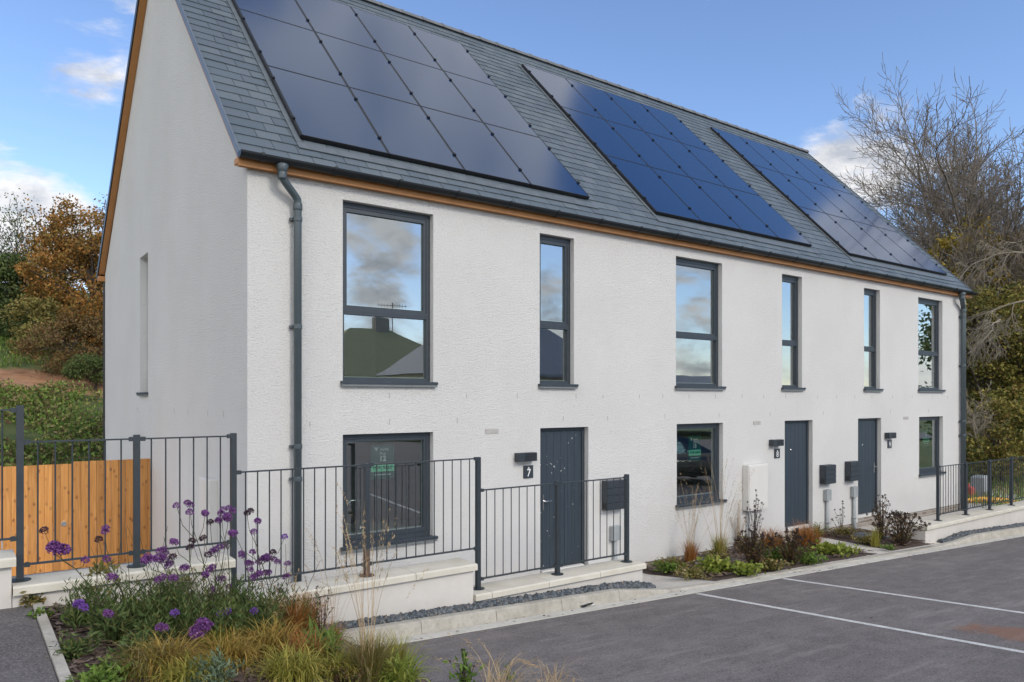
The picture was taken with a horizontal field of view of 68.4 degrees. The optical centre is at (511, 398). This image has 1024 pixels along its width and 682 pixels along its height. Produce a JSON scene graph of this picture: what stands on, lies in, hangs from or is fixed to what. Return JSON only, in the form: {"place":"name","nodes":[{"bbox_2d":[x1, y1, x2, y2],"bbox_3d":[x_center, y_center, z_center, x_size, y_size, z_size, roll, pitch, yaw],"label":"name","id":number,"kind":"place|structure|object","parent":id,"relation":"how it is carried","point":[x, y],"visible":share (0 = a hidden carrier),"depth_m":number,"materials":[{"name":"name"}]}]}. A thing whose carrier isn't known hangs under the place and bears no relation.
{"place":"outdoors","nodes":[
{"label":"outdoors","id":0,"kind":"place"},
{"bbox_2d":[0,605,57,681],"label":"footpath","id":1,"kind":"structure","parent":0,"point":[24,654],"depth_m":4.78,"materials":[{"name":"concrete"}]},
{"bbox_2d":[0,549,15,608],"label":"dwarf wall","id":2,"kind":"structure","parent":1,"relation":"on","point":[7,560],"depth_m":5.64,"materials":[{"name":"paint"}]},
{"bbox_2d":[0,408,15,541],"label":"railing","id":3,"kind":"object","parent":2,"relation":"on","point":[12,538],"visible":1,"depth_m":5.76,"materials":[{"name":"metal"}]},
{"bbox_2d":[0,324,99,366],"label":"hill grass","id":4,"kind":"structure","parent":0,"point":[2,338],"depth_m":28.07,"materials":[{"name":"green plant"}]},
{"bbox_2d":[45,603,430,681],"bbox_3d":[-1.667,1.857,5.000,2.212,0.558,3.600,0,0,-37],"label":"bark mulch","id":5,"kind":"object","parent":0,"point":[238,678],"visible":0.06,"depth_m":4.88,"materials":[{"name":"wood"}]},
{"bbox_2d":[47,627,105,661],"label":"creeping plant","id":6,"kind":"object","parent":5,"relation":"on","point":[72,647],"visible":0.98,"depth_m":4.77,"materials":[{"name":"green plant"}]},
{"bbox_2d":[61,664,136,681],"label":"creeping plant","id":7,"kind":"object","parent":5,"relation":"on","point":[95,677],"visible":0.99,"depth_m":4.23,"materials":[{"name":"green plant"}]},
{"bbox_2d":[39,524,191,640],"bbox_3d":[-2.699,1.292,5.256,1.009,0.867,1.391,0,0,-37],"label":"verbena plant","id":8,"kind":"object","parent":5,"relation":"on","point":[82,605],"visible":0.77,"depth_m":5.33,"materials":[{"name":"green plant"}]},
{"bbox_2d":[81,603,150,643],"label":"perennial plant","id":9,"kind":"object","parent":5,"relation":"on","point":[113,626],"visible":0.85,"depth_m":5.11,"materials":[{"name":"green plant"}]},
{"bbox_2d":[97,625,170,666],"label":"perennial plant","id":10,"kind":"object","parent":5,"relation":"on","point":[137,640],"visible":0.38,"depth_m":4.67,"materials":[{"name":"green plant"}]},
{"bbox_2d":[90,624,197,681],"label":"sedge clump","id":11,"kind":"object","parent":5,"relation":"on","point":[144,673],"visible":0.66,"depth_m":4.46,"materials":[{"name":"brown plant"}]},
{"bbox_2d":[113,610,186,652],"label":"perennial plant","id":12,"kind":"object","parent":5,"relation":"on","point":[151,624],"visible":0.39,"depth_m":5.07,"materials":[{"name":"green plant"}]},
{"bbox_2d":[105,625,225,681],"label":"sedge clump","id":13,"kind":"object","parent":5,"relation":"on","point":[166,649],"visible":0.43,"depth_m":4.58,"materials":[{"name":"plant"}]},
{"bbox_2d":[130,646,244,681],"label":"sedge clump","id":14,"kind":"object","parent":5,"relation":"on","point":[181,675],"visible":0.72,"depth_m":4.39,"materials":[{"name":"plant"}]},
{"bbox_2d":[127,499,289,645],"bbox_3d":[-2.200,1.322,5.583,1.126,1.122,1.427,0,0,-37],"label":"verbena plant","id":15,"kind":"object","parent":5,"relation":"on","point":[200,621],"visible":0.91,"depth_m":5.51,"materials":[{"name":"green plant"}]},
{"bbox_2d":[183,644,245,681],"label":"spurge plant","id":16,"kind":"object","parent":5,"relation":"on","point":[214,673],"visible":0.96,"depth_m":4.42,"materials":[{"name":"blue plant"}]},
{"bbox_2d":[188,625,273,674],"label":"sedge clump","id":17,"kind":"object","parent":5,"relation":"on","point":[238,652],"visible":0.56,"depth_m":4.91,"materials":[{"name":"plant"}]},
{"bbox_2d":[208,508,321,633],"bbox_3d":[-2.007,1.459,5.974,0.823,1.100,1.282,0,0,6],"label":"verbena plant","id":18,"kind":"object","parent":5,"relation":"on","point":[266,557],"visible":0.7,"depth_m":6.11,"materials":[{"name":"green plant"}]},
{"bbox_2d":[218,612,315,662],"bbox_3d":[-1.702,1.804,5.322,0.806,0.602,0.746,0,0,-37],"label":"sedge clump","id":19,"kind":"object","parent":5,"relation":"on","point":[267,638],"visible":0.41,"depth_m":5.29,"materials":[{"name":"plant"}]},
{"bbox_2d":[240,635,333,681],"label":"sedge clump","id":20,"kind":"object","parent":5,"relation":"on","point":[297,667],"visible":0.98,"depth_m":4.74,"materials":[{"name":"plant"}]},
{"bbox_2d":[260,569,334,639],"bbox_3d":[-1.738,1.694,6.018,0.736,0.628,0.723,0,0,-37],"label":"sedge clump","id":21,"kind":"object","parent":5,"relation":"on","point":[301,614],"visible":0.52,"depth_m":5.97,"materials":[{"name":"plant"}]},
{"bbox_2d":[265,619,344,667],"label":"sedge clump","id":22,"kind":"object","parent":5,"relation":"on","point":[300,643],"visible":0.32,"depth_m":5.19,"materials":[{"name":"plant"}]},
{"bbox_2d":[271,528,369,645],"bbox_3d":[-1.507,1.536,5.965,0.732,0.985,0.576,0,0,-15],"label":"sedge clump","id":23,"kind":"object","parent":5,"relation":"on","point":[335,628],"visible":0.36,"depth_m":6.05,"materials":[{"name":"plant"}]},
{"bbox_2d":[294,625,354,666],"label":"daylily clump","id":24,"kind":"object","parent":5,"relation":"on","point":[332,641],"visible":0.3,"depth_m":5.26,"materials":[{"name":"green plant"}]},
{"bbox_2d":[310,641,369,681],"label":"sedge clump","id":25,"kind":"object","parent":5,"relation":"on","point":[337,665],"visible":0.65,"depth_m":4.97,"materials":[{"name":"plant"}]},
{"bbox_2d":[328,483,428,681],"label":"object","id":26,"kind":"object","parent":5,"relation":"on","point":[369,661],"visible":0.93,"depth_m":5.01,"materials":[{"name":"brown plant"}]},
{"bbox_2d":[356,627,438,673],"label":"sedge clump","id":27,"kind":"object","parent":5,"relation":"on","point":[401,653],"visible":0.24,"depth_m":5.42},
{"bbox_2d":[366,641,442,681],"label":"daylily clump","id":28,"kind":"object","parent":5,"relation":"on","point":[403,674],"visible":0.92,"depth_m":5.06,"materials":[{"name":"green plant"}]},
{"bbox_2d":[0,283,1023,559],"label":"terrain","id":29,"kind":"structure","parent":0,"point":[28,375],"depth_m":24.53,"materials":[{"name":"plant"}]},
{"bbox_2d":[0,250,36,340],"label":"pine tree","id":30,"kind":"object","parent":29,"relation":"on","point":[3,269],"visible":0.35,"depth_m":30.80,"materials":[{"name":"green plant"}]},
{"bbox_2d":[0,293,78,355],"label":"hedge shrub","id":31,"kind":"object","parent":29,"relation":"on","point":[41,315],"visible":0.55,"depth_m":28.01,"materials":[{"name":"green plant"}]},
{"bbox_2d":[0,251,83,324],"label":"pine tree","id":32,"kind":"object","parent":29,"relation":"on","point":[17,258],"visible":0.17,"depth_m":32.04,"materials":[{"name":"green plant"}]},
{"bbox_2d":[0,188,88,287],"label":"oak tree","id":33,"kind":"object","parent":29,"relation":"on","point":[14,226],"visible":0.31,"depth_m":33.37,"materials":[{"name":"grey plant"}]},
{"bbox_2d":[0,378,102,466],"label":"bank weeds","id":34,"kind":"object","parent":29,"relation":"on","point":[61,407],"visible":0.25,"depth_m":20.85,"materials":[{"name":"plant"}]},
{"bbox_2d":[32,602,73,681],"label":"path edging","id":35,"kind":"object","parent":29,"relation":"on","point":[60,667],"visible":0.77,"depth_m":4.81,"materials":[{"name":"concrete"}]},
{"bbox_2d":[3,193,107,311],"bbox_3d":[-18.133,-5.425,32.385,6.391,6.470,7.372,0,0,-37],"label":"oak tree","id":36,"kind":"object","parent":29,"relation":"on","point":[83,262],"visible":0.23,"depth_m":30.39,"materials":[{"name":"orange plant"}]},
{"bbox_2d":[11,306,102,378],"bbox_3d":[-15.375,-1.860,26.373,3.648,2.812,3.191,0,0,-37],"label":"hedge shrub","id":37,"kind":"object","parent":29,"relation":"on","point":[29,349],"visible":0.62,"depth_m":26.10,"materials":[{"name":"green plant"}]},
{"bbox_2d":[13,193,105,353],"bbox_3d":[-16.861,-4.631,30.199,5.290,6.660,5.161,0,0,-37],"label":"oak tree","id":38,"kind":"object","parent":29,"relation":"on","point":[30,270],"visible":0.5,"depth_m":28.80,"materials":[{"name":"orange plant"}]},
{"bbox_2d":[56,272,102,349],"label":"hedge shrub","id":39,"kind":"object","parent":29,"relation":"on","point":[95,309],"visible":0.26,"depth_m":26.85,"materials":[{"name":"green plant"}]},
{"bbox_2d":[60,352,102,389],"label":"hedge shrub","id":40,"kind":"object","parent":29,"relation":"on","point":[95,362],"visible":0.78,"depth_m":25.03,"materials":[{"name":"green plant"}]},
{"bbox_2d":[12,552,235,607],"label":"dwarf wall","id":41,"kind":"structure","parent":29,"relation":"on","point":[50,585],"depth_m":6.10,"materials":[{"name":"stone"}]},
{"bbox_2d":[12,405,230,582],"bbox_3d":[-3.201,0.733,6.282,1.664,1.355,0.146,0,0,-37],"label":"railing","id":42,"kind":"object","parent":41,"relation":"on","point":[21,442],"visible":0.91,"depth_m":6.18,"materials":[{"name":"metal"}]},
{"bbox_2d":[240,558,477,624],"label":"dwarf wall","id":43,"kind":"structure","parent":29,"relation":"on","point":[442,583],"depth_m":7.63,"materials":[{"name":"stone"}]},
{"bbox_2d":[230,433,476,593],"bbox_3d":[-1.486,1.049,7.559,2.712,1.472,0.150,0,0,-37],"label":"railing","id":44,"kind":"object","parent":43,"relation":"on","point":[234,472],"visible":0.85,"depth_m":7.44,"materials":[{"name":"metal"}]},
{"bbox_2d":[96,0,977,589],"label":"terraced house","id":45,"kind":"structure","parent":29,"relation":"on","point":[276,296],"depth_m":11.51,"materials":[{"name":"paint"}]},
{"bbox_2d":[199,477,217,553],"bbox_3d":[-3.805,1.465,9.429,0.106,0.930,0.470,0,0,-37],"label":"meter box","id":46,"kind":"object","parent":45,"relation":"attached to","point":[213,498],"visible":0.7,"depth_m":9.26,"materials":[{"name":"plastic"}]},
{"bbox_2d":[199,479,208,551],"bbox_3d":[-3.845,1.465,9.400,0.007,0.880,0.420,0,0,-37],"label":"door","id":47,"kind":"structure","parent":46,"relation":"in","point":[202,484],"depth_m":9.44,"materials":[{"name":"plastic"}]},
{"bbox_2d":[371,444,393,479],"bbox_3d":[-1.641,0.804,9.562,0.325,0.440,0.010,0,0,-37],"label":"sale poster","id":48,"kind":"object","parent":45,"relation":"attached to","point":[382,453],"visible":0.98,"depth_m":9.56,"materials":[{"name":"paper"}]},
{"bbox_2d":[347,517,419,533],"bbox_3d":[-1.721,2.105,10.071,2.800,0.830,0.590,0,0,-37],"label":"kitchen worktop","id":49,"kind":"object","parent":45,"relation":"on","point":[401,523],"visible":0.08,"depth_m":10.09,"materials":[{"name":"metal"}]},
{"bbox_2d":[340,202,437,386],"bbox_3d":[-1.551,-1.263,9.441,1.324,2.237,0.219,0,0,-37],"label":"window","id":50,"kind":"structure","parent":45,"relation":"in","point":[423,315],"depth_m":9.55,"materials":[{"name":"grey metal"}]},
{"bbox_2d":[340,432,437,552],"bbox_3d":[-1.550,1.141,9.440,1.324,1.407,0.217,0,0,-37],"label":"window","id":51,"kind":"structure","parent":45,"relation":"in","point":[424,437],"depth_m":9.54,"materials":[{"name":"grey metal"}]},
{"bbox_2d":[227,0,598,208],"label":"solar array","id":52,"kind":"object","parent":45,"relation":"on","point":[337,74],"visible":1,"depth_m":11.20,"materials":[{"name":"glass"}]},
{"bbox_2d":[538,235,578,388],"bbox_3d":[0.635,-1.261,11.069,0.724,2.232,0.219,0,0,-37],"label":"window","id":53,"kind":"structure","parent":45,"relation":"in","point":[564,326],"depth_m":11.25,"materials":[{"name":"grey metal"}]},
{"bbox_2d":[540,427,583,572],"bbox_3d":[0.731,1.535,11.187,0.929,2.205,0.170,0,0,-37],"label":"door","id":54,"kind":"structure","parent":45,"relation":"in","point":[561,450],"depth_m":11.22,"materials":[{"name":"wood"}]},
{"bbox_2d":[602,479,623,510],"bbox_3d":[1.579,1.485,11.624,0.412,0.450,0.138,0,0,-37],"label":"letterbox","id":55,"kind":"object","parent":45,"relation":"attached to","point":[607,495],"visible":0.69,"depth_m":11.53,"materials":[{"name":"metal"}]},
{"bbox_2d":[518,64,819,253],"bbox_3d":[3.191,-4.919,15.442,4.785,3.986,3.881,0,0,-37],"label":"solar array","id":56,"kind":"object","parent":45,"relation":"on","point":[661,162],"visible":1,"depth_m":15.02,"materials":[{"name":"blue glass"}]},
{"bbox_2d":[675,257,725,389],"bbox_3d":[3.197,-1.261,12.977,1.284,2.232,0.219,0,0,-37],"label":"window","id":57,"kind":"structure","parent":45,"relation":"in","point":[681,262],"depth_m":13.21,"materials":[{"name":"grey metal"}]},
{"bbox_2d":[675,423,726,508],"bbox_3d":[3.216,1.139,12.990,1.289,1.412,0.217,0,0,-37],"label":"window","id":58,"kind":"structure","parent":45,"relation":"in","point":[684,499],"depth_m":13.17,"materials":[{"name":"grey metal"}]},
{"bbox_2d":[743,463,767,546],"bbox_3d":[4.453,1.992,13.769,0.580,1.575,0.131,0,0,-37],"label":"meter box","id":59,"kind":"object","parent":45,"relation":"attached to","point":[758,481],"visible":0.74,"depth_m":13.66,"materials":[{"name":"plastic"}]},
{"bbox_2d":[749,465,766,508],"bbox_3d":[4.489,1.617,13.720,0.530,0.775,0.008,0,0,-37],"label":"door","id":60,"kind":"structure","parent":59,"relation":"in","point":[758,481],"depth_m":13.71,"materials":[{"name":"plastic"}]},
{"bbox_2d":[781,275,805,390],"bbox_3d":[5.394,-1.261,14.613,0.736,2.232,0.219,0,0,-37],"label":"window","id":61,"kind":"structure","parent":45,"relation":"in","point":[793,343],"depth_m":14.81,"materials":[{"name":"grey metal"}]},
{"bbox_2d":[785,420,811,535],"bbox_3d":[5.552,1.535,14.778,0.944,2.205,0.170,0,0,-37],"label":"door","id":62,"kind":"structure","parent":45,"relation":"in","point":[796,431],"depth_m":14.83,"materials":[{"name":"wood"}]},
{"bbox_2d":[819,464,835,483],"bbox_3d":[6.371,1.530,15.193,0.382,0.380,0.138,0,0,-37],"label":"letterbox","id":63,"kind":"object","parent":45,"relation":"attached to","point":[827,473],"visible":1,"depth_m":15.10,"materials":[{"name":"metal"}]},
{"bbox_2d":[707,127,953,281],"bbox_3d":[8.034,-4.919,19.050,4.785,3.986,3.881,0,0,-37],"label":"solar array","id":64,"kind":"object","parent":45,"relation":"on","point":[844,220],"visible":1,"depth_m":18.67,"materials":[{"name":"blue glass"}]},
{"bbox_2d":[858,418,876,521],"bbox_3d":[7.694,1.535,16.373,0.964,2.205,0.170,0,0,-37],"label":"door","id":65,"kind":"structure","parent":45,"relation":"in","point":[867,429],"depth_m":16.42,"materials":[{"name":"paint"}]},
{"bbox_2d":[863,289,883,391],"bbox_3d":[7.795,-1.258,16.402,0.742,2.227,0.219,0,0,-37],"label":"window","id":66,"kind":"structure","parent":45,"relation":"in","point":[869,295],"depth_m":16.54,"materials":[{"name":"grey metal"}]},
{"bbox_2d":[918,416,944,476],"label":"window","id":67,"kind":"structure","parent":45,"relation":"in","point":[928,426],"depth_m":18.15,"materials":[{"name":"glass"}]},
{"bbox_2d":[918,298,945,391],"bbox_3d":[9.964,-1.256,18.017,1.299,2.222,0.219,0,0,-37],"label":"window","id":68,"kind":"structure","parent":45,"relation":"in","point":[928,310],"depth_m":18.15,"materials":[{"name":"glass"}]},
{"bbox_2d":[473,558,645,602],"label":"dwarf wall","id":69,"kind":"structure","parent":29,"relation":"on","point":[614,571],"depth_m":8.98,"materials":[{"name":"stone"}]},
{"bbox_2d":[473,457,631,589],"bbox_3d":[0.555,1.387,9.079,2.477,1.467,0.146,0,0,-37],"label":"railing","id":70,"kind":"object","parent":69,"relation":"on","point":[557,565],"visible":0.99,"depth_m":9.01,"materials":[{"name":"metal"}]},
{"bbox_2d":[338,526,1023,644],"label":"kerb","id":71,"kind":"structure","parent":29,"relation":"on","point":[431,624],"depth_m":8.50,"materials":[{"name":"concrete"}]},
{"bbox_2d":[356,534,1023,647],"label":"drainage channel","id":72,"kind":"object","parent":29,"relation":"on","point":[538,617],"visible":0.31,"depth_m":9.32,"materials":[{"name":"concrete"}]},
{"bbox_2d":[831,52,1023,455],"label":"ash tree","id":73,"kind":"object","parent":29,"relation":"on","point":[956,181],"visible":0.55,"depth_m":32.49,"materials":[{"name":"brown plant"}]},
{"bbox_2d":[966,319,1009,370],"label":"dead branch","id":74,"kind":"object","parent":73,"relation":"attached to","point":[978,344],"visible":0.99,"depth_m":22.17,"materials":[{"name":"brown wood"}]},
{"bbox_2d":[955,235,1023,298],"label":"dead branch","id":75,"kind":"object","parent":73,"relation":"attached to","point":[992,254],"visible":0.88,"depth_m":23.46,"materials":[{"name":"brown wood"}]},
{"bbox_2d":[966,300,1023,358],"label":"dead branch","id":76,"kind":"object","parent":73,"relation":"hanging from","point":[994,314],"visible":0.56,"depth_m":24.06,"materials":[{"name":"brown wood"}]},
{"bbox_2d":[894,117,1023,390],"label":"ash tree","id":77,"kind":"object","parent":29,"relation":"on","point":[1011,232],"visible":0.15,"depth_m":28.42,"materials":[{"name":"brown plant"}]},
{"bbox_2d":[906,500,1023,549],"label":"dwarf wall","id":78,"kind":"structure","parent":29,"relation":"on","point":[997,515],"depth_m":15.54,"materials":[{"name":"stone"}]},
{"bbox_2d":[934,456,1023,520],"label":"railing","id":79,"kind":"object","parent":78,"relation":"on","point":[989,485],"visible":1,"depth_m":16.22,"materials":[{"name":"metal"}]},
{"bbox_2d":[922,212,1023,460],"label":"maple tree","id":80,"kind":"object","parent":29,"relation":"on","point":[943,241],"visible":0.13,"depth_m":29.59,"materials":[{"name":"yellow plant"}]},
{"bbox_2d":[966,278,1023,455],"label":"ivy thicket","id":81,"kind":"object","parent":29,"relation":"on","point":[983,295],"visible":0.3,"depth_m":26.30,"materials":[{"name":"green plant"}]},
{"bbox_2d":[966,390,1023,485],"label":"ivy thicket","id":82,"kind":"object","parent":29,"relation":"on","point":[1001,435],"visible":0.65,"depth_m":23.60,"materials":[{"name":"green plant"}]},
{"bbox_2d":[966,382,1012,447],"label":"dead branch","id":83,"kind":"object","parent":82,"relation":"attached to","point":[979,420],"visible":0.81,"depth_m":23.49,"materials":[{"name":"brown wood"}]},
{"bbox_2d":[966,287,1023,446],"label":"ivy thicket","id":84,"kind":"object","parent":29,"relation":"on","point":[1008,370],"visible":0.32,"depth_m":26.36,"materials":[{"name":"green plant"}]},
{"bbox_2d":[967,465,1023,507],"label":"rough grass","id":85,"kind":"structure","parent":29,"relation":"on","point":[1016,484],"depth_m":22.07,"materials":[{"name":"plant"}]},
{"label":"gravel bed","id":86,"kind":"structure","parent":29,"relation":"on","visible":0},
{"bbox_2d":[320,580,655,629],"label":"slate chippings","id":87,"kind":"object","parent":86,"relation":"on","point":[421,613],"visible":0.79,"depth_m":8.15,"materials":[{"name":"gravel"}]},
{"bbox_2d":[0,0,1023,292],"label":"sky","id":88,"kind":"structure","parent":0,"point":[769,68],"materials":[{"name":"blue"}]},
{"bbox_2d":[1,485,1023,576],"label":"courtyard paving","id":89,"kind":"structure","parent":0,"point":[923,518],"depth_m":17.64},
{"bbox_2d":[3,464,71,575],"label":"garden gate","id":90,"kind":"structure","parent":89,"relation":"on","point":[63,500],"depth_m":11.44,"materials":[{"name":"wood"}]},
{"bbox_2d":[73,458,149,568],"bbox_3d":[-6.389,1.817,12.050,1.100,1.667,0.069,0,0,-37],"label":"timber fence","id":91,"kind":"object","parent":89,"relation":"on","point":[80,508],"visible":0.73,"depth_m":11.99,"materials":[{"name":"wood"}]},
{"bbox_2d":[387,536,1023,681],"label":"car park","id":92,"kind":"structure","parent":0,"point":[694,637],"depth_m":7.41,"materials":[{"name":"asphalt"}]},
{"bbox_2d":[442,648,485,681],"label":"perennial plant","id":93,"kind":"object","parent":92,"relation":"on","point":[462,677],"visible":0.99,"depth_m":5.35,"materials":[{"name":"green plant"}]},
{"bbox_2d":[434,633,558,681],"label":"dry grass","id":94,"kind":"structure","parent":92,"relation":"on","point":[488,678],"depth_m":5.34,"materials":[{"name":"plant"}]},
{"bbox_2d":[696,593,1023,652],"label":"parking line","id":95,"kind":"object","parent":92,"relation":"on","point":[998,647],"visible":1,"depth_m":7.75,"materials":[{"name":"paint"}]},
{"bbox_2d":[642,539,876,580],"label":"bark mulch","id":96,"kind":"object","parent":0,"point":[739,557],"visible":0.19,"depth_m":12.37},
{"bbox_2d":[672,483,712,560],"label":"sedge clump","id":97,"kind":"object","parent":96,"relation":"on","point":[690,553],"visible":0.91,"depth_m":12.27,"materials":[{"name":"plant"}]},
{"bbox_2d":[680,454,753,553],"bbox_3d":[3.435,1.786,12.572,1.146,1.791,1.068,0,0,20],"label":"sedge clump","id":98,"kind":"object","parent":96,"relation":"on","point":[718,544],"visible":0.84,"depth_m":12.49,"materials":[{"name":"plant"}]},
{"bbox_2d":[696,553,739,574],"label":"ground cover plant","id":99,"kind":"object","parent":96,"relation":"on","point":[713,564],"visible":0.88,"depth_m":11.02,"materials":[{"name":"green plant"}]},
{"bbox_2d":[725,559,767,575],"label":"ground cover plant","id":100,"kind":"object","parent":96,"relation":"on","point":[745,568],"visible":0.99,"depth_m":10.81,"materials":[{"name":"green plant"}]},
{"bbox_2d":[734,526,775,565],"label":"seedhead plant","id":101,"kind":"object","parent":96,"relation":"on","point":[756,558],"visible":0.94,"depth_m":11.36,"materials":[{"name":"brown plant"}]},
{"bbox_2d":[765,525,816,565],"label":"seedhead plant","id":102,"kind":"object","parent":96,"relation":"on","point":[787,553],"visible":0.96,"depth_m":11.72,"materials":[{"name":"brown plant"}]},
{"bbox_2d":[776,518,829,547],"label":"sedge clump","id":103,"kind":"object","parent":96,"relation":"on","point":[811,536],"visible":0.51,"depth_m":13.40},
{"bbox_2d":[807,539,853,556],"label":"ground cover plant","id":104,"kind":"object","parent":96,"relation":"on","point":[826,547],"visible":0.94,"depth_m":12.66,"materials":[{"name":"green plant"}]},
{"bbox_2d":[642,538,940,587],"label":"front paving","id":105,"kind":"structure","parent":0,"point":[658,581],"depth_m":11.17,"materials":[{"name":"concrete"}]},
{"bbox_2d":[821,529,933,549],"bbox_3d":[7.050,2.732,14.710,1.890,0.104,1.710,0,0,-37],"label":"planting bed","id":106,"kind":"object","parent":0,"point":[851,540],"visible":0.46,"depth_m":14.25,"materials":[{"name":"soil"}]},
{"bbox_2d":[870,511,930,545],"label":"seedhead shrub","id":107,"kind":"object","parent":106,"relation":"on","point":[899,537],"visible":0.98,"depth_m":13.91,"materials":[{"name":"brown plant"}]},
{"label":"gravel bed","id":108,"kind":"structure","parent":0,"visible":0},
{"bbox_2d":[937,522,1023,542],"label":"slate chippings","id":109,"kind":"object","parent":108,"relation":"on","point":[960,534],"visible":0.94,"depth_m":15.39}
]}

